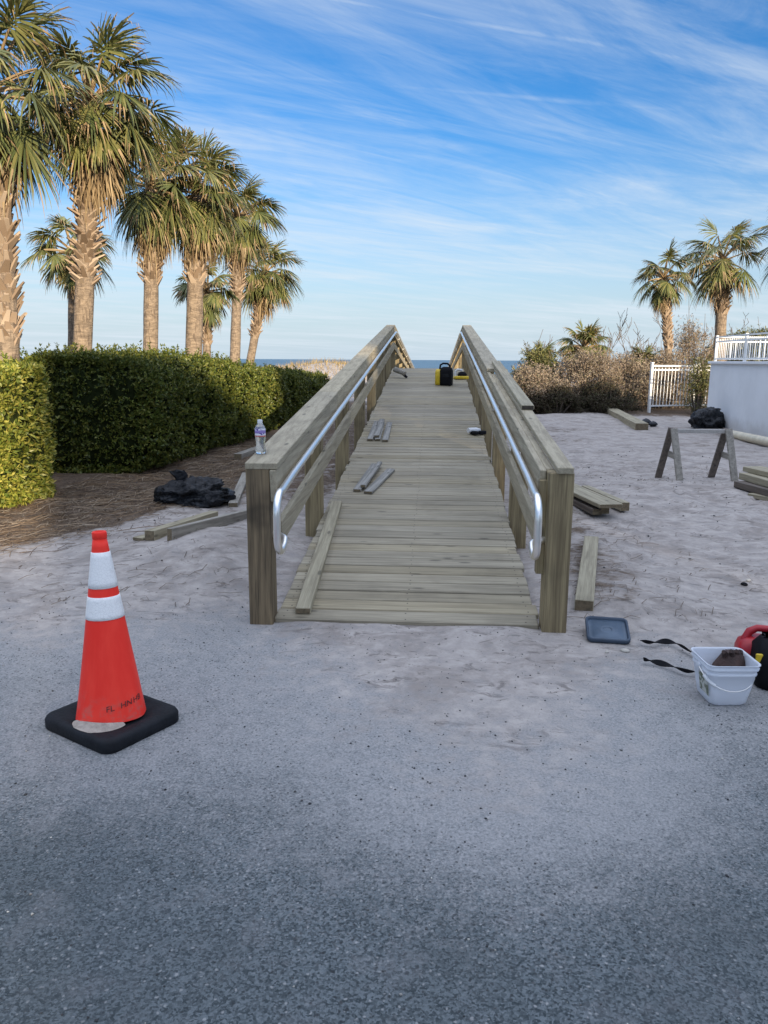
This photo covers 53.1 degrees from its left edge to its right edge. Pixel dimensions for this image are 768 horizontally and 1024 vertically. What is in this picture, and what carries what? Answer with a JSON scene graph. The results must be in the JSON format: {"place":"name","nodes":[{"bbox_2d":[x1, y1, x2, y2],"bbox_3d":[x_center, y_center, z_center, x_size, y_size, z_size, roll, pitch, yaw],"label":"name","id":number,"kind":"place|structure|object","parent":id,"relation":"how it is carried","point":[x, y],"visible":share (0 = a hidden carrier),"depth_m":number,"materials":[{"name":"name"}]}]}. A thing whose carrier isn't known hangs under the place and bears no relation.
{"place":"outdoors","nodes":[
{"label":"outdoors","id":0,"kind":"place"},
{"bbox_2d":[257,358,366,382],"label":"dune grass","id":1,"kind":"structure","parent":0,"point":[313,362],"depth_m":35.11,"materials":[{"name":"beige plant"}]},
{"bbox_2d":[22,358,705,375],"bbox_3d":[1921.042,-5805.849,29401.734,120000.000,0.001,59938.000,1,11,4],"label":"sea","id":2,"kind":"structure","parent":0,"point":[507,365],"depth_m":1222.50,"materials":[{"name":"liquid"}]},
{"bbox_2d":[0,362,767,1023],"bbox_3d":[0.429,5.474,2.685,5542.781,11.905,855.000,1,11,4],"label":"ground","id":3,"kind":"structure","parent":0,"point":[278,884],"depth_m":2.81,"materials":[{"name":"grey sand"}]},
{"bbox_2d":[0,350,57,508],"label":"hedge shrub","id":4,"kind":"object","parent":3,"relation":"on","point":[27,448],"visible":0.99,"depth_m":8.11,"materials":[{"name":"green plant"}]},
{"bbox_2d":[0,0,102,361],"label":"palm tree","id":5,"kind":"object","parent":3,"relation":"on","point":[15,156],"visible":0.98,"depth_m":9.45,"materials":[{"name":"green plant"}]},
{"bbox_2d":[20,213,116,352],"bbox_3d":[-8.191,-5.235,20.495,2.528,5.601,2.468,1,11,4],"label":"palm tree","id":6,"kind":"object","parent":3,"relation":"on","point":[58,265],"visible":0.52,"depth_m":19.85,"materials":[{"name":"green plant"}]},
{"bbox_2d":[2,11,196,439],"bbox_3d":[-4.210,-3.879,11.421,2.769,6.288,2.549,11,15,43],"label":"palm tree","id":7,"kind":"object","parent":3,"relation":"on","point":[95,178],"visible":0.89,"depth_m":10.82,"materials":[{"name":"green plant"}]},
{"bbox_2d":[45,530,178,753],"bbox_3d":[-1.168,0.502,3.239,0.452,0.844,0.395,8,13,33],"label":"traffic cone","id":8,"kind":"object","parent":3,"relation":"on","point":[112,709],"visible":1,"depth_m":3.19,"materials":[{"name":"orange plastic"}]},
{"bbox_2d":[0,460,245,533],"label":"fallen sticks","id":9,"kind":"object","parent":3,"relation":"on","point":[117,500],"visible":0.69,"depth_m":8.33,"materials":[{"name":"brown wood"}]},
{"bbox_2d":[20,340,257,474],"bbox_3d":[-3.817,-1.793,12.466,2.671,1.903,5.025,1,11,4],"label":"hedge shrub","id":10,"kind":"object","parent":3,"relation":"on","point":[134,409],"visible":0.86,"depth_m":10.25,"materials":[{"name":"green plant"}]},
{"bbox_2d":[133,534,144,540],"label":"board","id":11,"kind":"object","parent":3,"relation":"on","point":[139,538],"visible":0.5,"depth_m":6.26,"materials":[{"name":"brown wood"}]},
{"bbox_2d":[100,109,219,352],"bbox_3d":[-4.301,-4.288,14.482,2.602,6.076,2.439,1,11,4],"label":"palm tree","id":12,"kind":"object","parent":3,"relation":"on","point":[148,215],"visible":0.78,"depth_m":14.04,"materials":[{"name":"green plant"}]},
{"bbox_2d":[0,439,324,556],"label":"pine straw","id":13,"kind":"object","parent":3,"relation":"on","point":[234,446],"visible":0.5,"depth_m":8.35,"materials":[{"name":"brown plant"}]},
{"bbox_2d":[145,511,217,540],"bbox_3d":[-1.763,0.112,6.797,0.090,0.085,1.203,3,8,12],"label":"board","id":14,"kind":"object","parent":3,"relation":"on","point":[155,533],"visible":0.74,"depth_m":6.52,"materials":[{"name":"brown wood"}]},
{"bbox_2d":[153,469,235,507],"bbox_3d":[-2.043,-0.275,8.340,0.833,0.359,0.641,2,11,10],"label":"bin bag","id":15,"kind":"object","parent":3,"relation":"on","point":[182,488],"visible":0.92,"depth_m":8.13,"materials":[{"name":"black plastic"}]},
{"bbox_2d":[139,124,257,356],"bbox_3d":[-3.625,-4.465,15.211,2.318,6.174,2.604,-8,14,-37],"label":"palm tree","id":16,"kind":"object","parent":3,"relation":"on","point":[212,214],"visible":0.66,"depth_m":14.77,"materials":[{"name":"green plant"}]},
{"bbox_2d":[171,256,241,357],"bbox_3d":[-4.497,-4.401,19.657,1.796,4.275,1.707,1,11,4],"label":"palm tree","id":17,"kind":"object","parent":3,"relation":"on","point":[213,301],"visible":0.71,"depth_m":19.16,"materials":[{"name":"green plant"}]},
{"bbox_2d":[167,509,246,540],"bbox_3d":[-1.462,0.089,6.903,0.050,0.110,1.654,4,8,17],"label":"board","id":18,"kind":"object","parent":3,"relation":"on","point":[178,531],"visible":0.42,"depth_m":6.61,"materials":[{"name":"grey wood"}]},
{"bbox_2d":[228,472,245,506],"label":"board","id":19,"kind":"object","parent":3,"relation":"on","point":[239,489],"visible":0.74,"depth_m":8.91,"materials":[{"name":"grey wood"}]},
{"bbox_2d":[234,446,255,459],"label":"board","id":20,"kind":"object","parent":3,"relation":"on","point":[244,453],"visible":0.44,"depth_m":11.77,"materials":[{"name":"grey wood"}]},
{"bbox_2d":[203,173,287,365],"bbox_3d":[-4.144,-6.174,22.185,2.962,6.724,2.822,1,11,4],"label":"palm tree","id":21,"kind":"object","parent":3,"relation":"on","point":[239,259],"visible":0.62,"depth_m":21.69,"materials":[{"name":"green plant"}]},
{"bbox_2d":[226,358,291,439],"bbox_3d":[-3.055,-2.463,16.466,1.881,1.677,3.786,1,11,4],"label":"hedge shrub","id":22,"kind":"object","parent":3,"relation":"on","point":[272,391],"visible":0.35,"depth_m":16.21,"materials":[{"name":"green plant"}]},
{"bbox_2d":[219,236,306,365],"bbox_3d":[-4.127,-6.571,26.233,3.106,5.864,2.786,-10,15,-42],"label":"palm tree","id":23,"kind":"object","parent":3,"relation":"on","point":[264,290],"visible":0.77,"depth_m":25.77,"materials":[{"name":"green plant"}]},
{"bbox_2d":[259,365,312,421],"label":"hedge shrub","id":24,"kind":"object","parent":3,"relation":"on","point":[300,395],"visible":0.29,"depth_m":18.96,"materials":[{"name":"green plant"}]},
{"bbox_2d":[296,370,329,396],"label":"hedge shrub","id":25,"kind":"object","parent":3,"relation":"on","point":[319,381],"visible":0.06,"depth_m":21.77,"materials":[{"name":"green plant"}]},
{"bbox_2d":[245,325,574,632],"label":"boardwalk","id":26,"kind":"structure","parent":3,"relation":"on","point":[428,532],"depth_m":5.88,"materials":[{"name":"brown wood"}]},
{"bbox_2d":[255,419,265,453],"bbox_3d":[-0.738,-0.449,4.587,0.064,0.203,0.064,1,11,4],"label":"water bottle","id":27,"kind":"object","parent":26,"relation":"on","point":[260,432],"visible":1,"depth_m":4.57,"materials":[{"name":"clear plastic"}]},
{"bbox_2d":[295,501,341,613],"bbox_3d":[-0.454,0.258,5.746,0.092,0.040,2.322,1,17,2],"label":"board","id":28,"kind":"object","parent":26,"relation":"on","point":[306,599],"visible":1,"depth_m":5.37,"materials":[{"name":"brown wood"}]},
{"bbox_2d":[353,463,375,491],"bbox_3d":[-0.176,-0.357,7.773,0.075,0.032,1.059,2,17,8],"label":"board","id":29,"kind":"object","parent":26,"relation":"on","point":[357,488],"visible":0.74,"depth_m":7.61,"materials":[{"name":"grey wood"}]},
{"bbox_2d":[360,461,381,487],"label":"board","id":30,"kind":"object","parent":29,"relation":"on","point":[369,477],"visible":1,"depth_m":7.67,"materials":[{"name":"grey wood"}]},
{"bbox_2d":[367,421,378,440],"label":"board","id":31,"kind":"object","parent":26,"relation":"on","point":[372,432],"visible":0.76,"depth_m":9.94,"materials":[{"name":"grey wood"}]},
{"bbox_2d":[364,468,394,493],"bbox_3d":[-0.038,-0.313,7.633,0.085,0.030,0.921,3,17,14],"label":"board","id":32,"kind":"object","parent":26,"relation":"on","point":[374,486],"visible":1,"depth_m":7.54,"materials":[{"name":"grey wood"}]},
{"bbox_2d":[375,422,384,440],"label":"board","id":33,"kind":"object","parent":26,"relation":"on","point":[377,438],"visible":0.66,"depth_m":9.61,"materials":[{"name":"grey wood"}]},
{"bbox_2d":[374,419,384,436],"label":"board","id":34,"kind":"object","parent":33,"relation":"on","point":[379,428],"visible":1,"depth_m":10.03,"materials":[{"name":"grey wood"}]},
{"bbox_2d":[382,422,391,441],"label":"board","id":35,"kind":"object","parent":26,"relation":"on","point":[386,434],"visible":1,"depth_m":9.91,"materials":[{"name":"grey wood"}]},
{"bbox_2d":[435,363,452,384],"bbox_3d":[1.129,-2.596,14.447,0.314,0.417,0.205,4,12,17],"label":"tool case","id":36,"kind":"object","parent":26,"relation":"on","point":[443,375],"visible":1,"depth_m":14.37,"materials":[{"name":"black plastic"}]},
{"bbox_2d":[492,361,533,409],"bbox_3d":[1.251,-1.324,7.726,0.100,0.038,3.400,1,17,4],"label":"board","id":37,"kind":"object","parent":26,"relation":"on","point":[523,401],"visible":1,"depth_m":7.08,"materials":[{"name":"brown wood"}]},
{"bbox_2d":[62,447,763,589],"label":"ground litter","id":38,"kind":"object","parent":3,"relation":"on","point":[578,472],"visible":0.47,"depth_m":9.25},
{"bbox_2d":[507,330,568,393],"bbox_3d":[5.140,-4.685,25.561,1.973,2.712,2.159,-9,15,-40],"label":"shrub","id":39,"kind":"object","parent":3,"relation":"on","point":[537,355],"visible":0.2,"depth_m":25.32,"materials":[{"name":"green plant"}]},
{"bbox_2d":[523,337,552,351],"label":"bare shrub","id":40,"kind":"object","parent":3,"relation":"on","point":[538,344],"visible":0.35,"depth_m":26.96,"materials":[{"name":"brown plant"}]},
{"bbox_2d":[509,359,575,413],"bbox_3d":[4.515,-3.758,23.211,2.533,1.702,2.091,1,11,4],"label":"shrub","id":41,"kind":"object","parent":3,"relation":"on","point":[532,377],"visible":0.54,"depth_m":22.89,"materials":[{"name":"brown plant"}]},
{"bbox_2d":[522,340,562,363],"bbox_3d":[5.564,-4.882,27.135,1.342,2.355,1.374,1,11,4],"label":"palmetto","id":42,"kind":"object","parent":3,"relation":"on","point":[549,347],"visible":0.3,"depth_m":26.77,"materials":[{"name":"green plant"}]},
{"bbox_2d":[529,379,589,413],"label":"shrub","id":43,"kind":"object","parent":3,"relation":"on","point":[555,401],"visible":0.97,"depth_m":22.39,"materials":[{"name":"green plant"}]},
{"bbox_2d":[555,317,612,383],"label":"palm tree","id":44,"kind":"object","parent":3,"relation":"on","point":[586,337],"visible":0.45,"depth_m":26.61,"materials":[{"name":"green plant"}]},
{"bbox_2d":[574,536,598,610],"bbox_3d":[1.484,0.423,5.592,0.115,0.100,1.690,4,13,16],"label":"timber","id":45,"kind":"object","parent":3,"relation":"on","point":[584,595],"visible":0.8,"depth_m":5.27,"materials":[{"name":"brown wood"}]},
{"bbox_2d":[573,497,601,514],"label":"board","id":46,"kind":"object","parent":3,"relation":"on","point":[587,507],"visible":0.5,"depth_m":7.72,"materials":[{"name":"brown wood"}]},
{"bbox_2d":[544,337,631,407],"bbox_3d":[6.312,-4.332,24.090,2.921,2.364,2.552,1,11,4],"label":"shrub","id":47,"kind":"object","parent":3,"relation":"on","point":[594,369],"visible":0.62,"depth_m":23.72,"materials":[{"name":"brown plant"}]},
{"bbox_2d":[565,378,644,412],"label":"shrub","id":48,"kind":"object","parent":3,"relation":"on","point":[600,397],"visible":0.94,"depth_m":22.66,"materials":[{"name":"green plant"}]},
{"bbox_2d":[582,485,629,510],"bbox_3d":[2.364,-0.157,8.265,0.092,0.088,1.071,-1,11,-7],"label":"board","id":49,"kind":"object","parent":3,"relation":"on","point":[626,505],"visible":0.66,"depth_m":8.01,"materials":[{"name":"brown wood"}]},
{"bbox_2d":[585,616,630,643],"bbox_3d":[1.274,0.671,4.387,0.238,0.027,0.238,2,25,10],"label":"plastic tray","id":50,"kind":"object","parent":3,"relation":"on","point":[612,630],"visible":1,"depth_m":4.38,"materials":[{"name":"blue plastic"}]},
{"bbox_2d":[597,308,627,356],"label":"bare shrub","id":51,"kind":"object","parent":3,"relation":"on","point":[611,344],"visible":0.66,"depth_m":28.33,"materials":[{"name":"brown plant"}]},
{"bbox_2d":[620,648,629,652],"bbox_3d":[1.311,0.753,4.177,0.048,0.020,0.041,-3,12,-18],"label":"stone","id":52,"kind":"object","parent":3,"relation":"on","point":[625,650],"visible":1,"depth_m":4.17,"materials":[{"name":"white stone"}]},
{"bbox_2d":[605,408,648,429],"bbox_3d":[6.389,-2.513,20.461,0.300,0.160,4.784,2,12,7],"label":"timber","id":53,"kind":"object","parent":3,"relation":"on","point":[632,422],"visible":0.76,"depth_m":19.42,"materials":[{"name":"brown wood"}]},
{"bbox_2d":[597,351,670,410],"bbox_3d":[7.797,-4.193,24.582,2.608,2.019,2.281,1,11,4],"label":"shrub","id":54,"kind":"object","parent":3,"relation":"on","point":[640,383],"visible":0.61,"depth_m":24.29,"materials":[{"name":"brown plant"}]},
{"bbox_2d":[614,317,655,370],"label":"bare shrub","id":55,"kind":"object","parent":3,"relation":"on","point":[640,340],"visible":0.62,"depth_m":26.33,"materials":[{"name":"brown plant"}]},
{"bbox_2d":[610,339,669,390],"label":"shrub","id":56,"kind":"object","parent":3,"relation":"on","point":[640,350],"visible":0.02,"depth_m":26.88,"materials":[{"name":"brown plant"}]},
{"bbox_2d":[622,344,662,405],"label":"shrub","id":57,"kind":"object","parent":3,"relation":"on","point":[649,348],"visible":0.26,"depth_m":26.18,"materials":[{"name":"green plant"}]},
{"bbox_2d":[649,421,657,426],"bbox_3d":[6.519,-2.136,18.632,0.199,0.143,0.216,1,11,4],"label":"debris","id":58,"kind":"object","parent":3,"relation":"on","point":[653,424],"visible":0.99,"depth_m":18.56,"materials":[{"name":"black plastic"}]},
{"bbox_2d":[651,316,661,349],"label":"bare shrub","id":59,"kind":"object","parent":3,"relation":"on","point":[659,333],"visible":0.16,"depth_m":28.16,"materials":[{"name":"brown plant"}]},
{"bbox_2d":[630,237,698,399],"bbox_3d":[9.693,-6.637,26.771,2.436,5.686,2.250,1,11,4],"label":"palm tree","id":60,"kind":"object","parent":3,"relation":"on","point":[664,293],"visible":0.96,"depth_m":26.34,"materials":[{"name":"green plant"}]},
{"bbox_2d":[637,344,696,408],"bbox_3d":[9.449,-4.594,25.745,2.132,2.315,2.129,10,15,40],"label":"shrub","id":61,"kind":"object","parent":3,"relation":"on","point":[665,359],"visible":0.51,"depth_m":25.47,"materials":[{"name":"brown plant"}]},
{"bbox_2d":[640,638,694,672],"bbox_3d":[1.529,0.757,4.055,0.355,0.035,0.422,1,11,4],"label":"strap","id":62,"kind":"object","parent":3,"relation":"on","point":[662,663],"visible":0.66,"depth_m":4.00,"materials":[{"name":"black fabric"}]},
{"bbox_2d":[647,362,696,412],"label":"picket gate","id":63,"kind":"structure","parent":3,"relation":"on","point":[652,369],"depth_m":23.45,"materials":[{"name":"white paint"}]},
{"bbox_2d":[653,313,727,399],"bbox_3d":[11.152,-5.779,27.512,2.403,3.681,2.432,-6,13,-28],"label":"shrub","id":64,"kind":"object","parent":3,"relation":"on","point":[689,340],"visible":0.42,"depth_m":27.27,"materials":[{"name":"brown plant"}]},
{"bbox_2d":[673,344,719,412],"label":"shrub","id":65,"kind":"object","parent":3,"relation":"on","point":[698,388],"visible":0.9,"depth_m":23.10,"materials":[{"name":"green plant"}]},
{"bbox_2d":[655,427,738,480],"bbox_3d":[4.174,-0.754,10.227,0.956,0.727,0.479,1,11,4],"label":"sawhorse","id":66,"kind":"object","parent":3,"relation":"on","point":[726,436],"visible":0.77,"depth_m":10.13,"materials":[{"name":"grey wood"}]},
{"bbox_2d":[688,407,724,428],"bbox_3d":[7.633,-2.227,18.086,0.887,0.499,0.818,-1,11,-6],"label":"bin bag","id":67,"kind":"object","parent":3,"relation":"on","point":[708,417],"visible":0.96,"depth_m":17.90,"materials":[{"name":"black plastic"}]},
{"bbox_2d":[671,217,767,360],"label":"palm tree","id":68,"kind":"object","parent":3,"relation":"on","point":[720,279],"visible":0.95,"depth_m":27.15,"materials":[{"name":"green plant"}]},
{"bbox_2d":[691,647,760,704],"bbox_3d":[1.586,0.774,3.597,0.258,0.207,0.244,0,11,0],"label":"bucket","id":69,"kind":"object","parent":3,"relation":"on","point":[724,685],"visible":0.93,"depth_m":3.52,"materials":[{"name":"plastic"}]},
{"bbox_2d":[712,649,745,665],"bbox_3d":[1.637,0.743,3.641,0.172,0.228,0.137,0,11,0],"label":"work glove","id":70,"kind":"object","parent":69,"relation":"in","point":[730,657],"visible":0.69,"depth_m":3.60,"materials":[{"name":"brown leather"}]},
{"bbox_2d":[706,320,767,360],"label":"shrub","id":71,"kind":"object","parent":3,"relation":"on","point":[759,330],"visible":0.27,"depth_m":29.77,"materials":[{"name":"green plant"}]},
{"bbox_2d":[707,332,767,436],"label":"terrace wall","id":72,"kind":"structure","parent":3,"relation":"on","point":[738,393],"depth_m":17.11,"materials":[{"name":"white paint"}]},
{"bbox_2d":[727,312,748,343],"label":"bare shrub","id":73,"kind":"object","parent":3,"relation":"on","point":[742,327],"visible":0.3,"depth_m":29.88,"materials":[{"name":"brown plant"}]},
{"bbox_2d":[733,430,767,445],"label":"pipe","id":74,"kind":"object","parent":3,"relation":"on","point":[752,438],"visible":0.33,"depth_m":14.86,"materials":[{"name":"plastic"}]},
{"bbox_2d":[734,625,767,654],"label":"fuel can","id":75,"kind":"object","parent":3,"relation":"on","point":[746,638],"visible":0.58,"depth_m":3.85,"materials":[{"name":"red plastic"}]},
{"bbox_2d":[742,206,767,291],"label":"palm tree","id":76,"kind":"object","parent":3,"relation":"on","point":[765,249],"visible":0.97,"depth_m":26.50,"materials":[{"name":"green plant"}]},
{"bbox_2d":[748,493,767,500],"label":"board","id":77,"kind":"object","parent":3,"relation":"on","point":[758,496],"visible":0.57,"depth_m":8.77,"materials":[{"name":"brown wood"}]},
{"bbox_2d":[734,481,767,495],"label":"board","id":78,"kind":"object","parent":77,"relation":"on","point":[752,487],"visible":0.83,"depth_m":8.98,"materials":[{"name":"brown wood"}]},
{"bbox_2d":[739,473,767,486],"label":"board","id":79,"kind":"object","parent":78,"relation":"on","point":[756,479],"visible":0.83,"depth_m":9.11,"materials":[{"name":"brown wood"}]},
{"bbox_2d":[743,466,767,476],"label":"board","id":80,"kind":"object","parent":79,"relation":"on","point":[761,470],"visible":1,"depth_m":9.32,"materials":[{"name":"brown wood"}]},
{"bbox_2d":[750,632,767,690],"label":"tool bag","id":81,"kind":"object","parent":3,"relation":"on","point":[759,650],"visible":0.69,"depth_m":3.71,"materials":[{"name":"black fabric"}]},
{"bbox_2d":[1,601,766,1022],"bbox_3d":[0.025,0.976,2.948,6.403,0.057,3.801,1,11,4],"label":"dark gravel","id":82,"kind":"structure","parent":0,"point":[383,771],"depth_m":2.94,"materials":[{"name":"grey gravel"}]},
{"bbox_2d":[0,0,767,361],"label":"sky","id":83,"kind":"structure","parent":0,"point":[507,170],"materials":[{"name":"blue"}]},
{"bbox_2d":[2,455,767,620],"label":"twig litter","id":84,"kind":"object","parent":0,"point":[245,529],"visible":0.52,"depth_m":6.42,"materials":[{"name":"brown plant"}]},
{"bbox_2d":[393,367,407,377],"bbox_3d":[0.329,-2.811,15.490,0.312,0.220,0.110,9,14,38],"label":"nail gun","id":85,"kind":"object","parent":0,"point":[399,371],"visible":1,"depth_m":15.44,"materials":[{"name":"grey metal"}]},
{"bbox_2d":[453,368,468,378],"bbox_3d":[1.536,-2.756,15.321,0.281,0.211,0.200,-1,11,-8],"label":"circular saw","id":86,"kind":"object","parent":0,"point":[462,375],"visible":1,"depth_m":15.26,"materials":[{"name":"yellow plastic"}]},
{"bbox_2d":[467,427,485,434],"bbox_3d":[1.199,-1.043,9.914,0.200,0.084,0.175,-5,12,-26],"label":"hand drill","id":87,"kind":"object","parent":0,"point":[475,431],"visible":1,"depth_m":9.89,"materials":[{"name":"plastic"}]},
{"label":"board","id":88,"kind":"object","parent":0,"visible":0},
{"bbox_2d":[573,496,608,510],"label":"board","id":89,"kind":"object","parent":88,"relation":"on","point":[604,509],"visible":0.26,"depth_m":7.54,"materials":[{"name":"brown wood"}]},
{"bbox_2d":[574,483,622,507],"bbox_3d":[2.094,-0.206,8.171,0.240,0.038,1.540,-1,11,-7],"label":"board","id":90,"kind":"object","parent":89,"relation":"on","point":[591,497],"visible":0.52,"depth_m":7.72,"materials":[{"name":"brown wood"}]}
]}

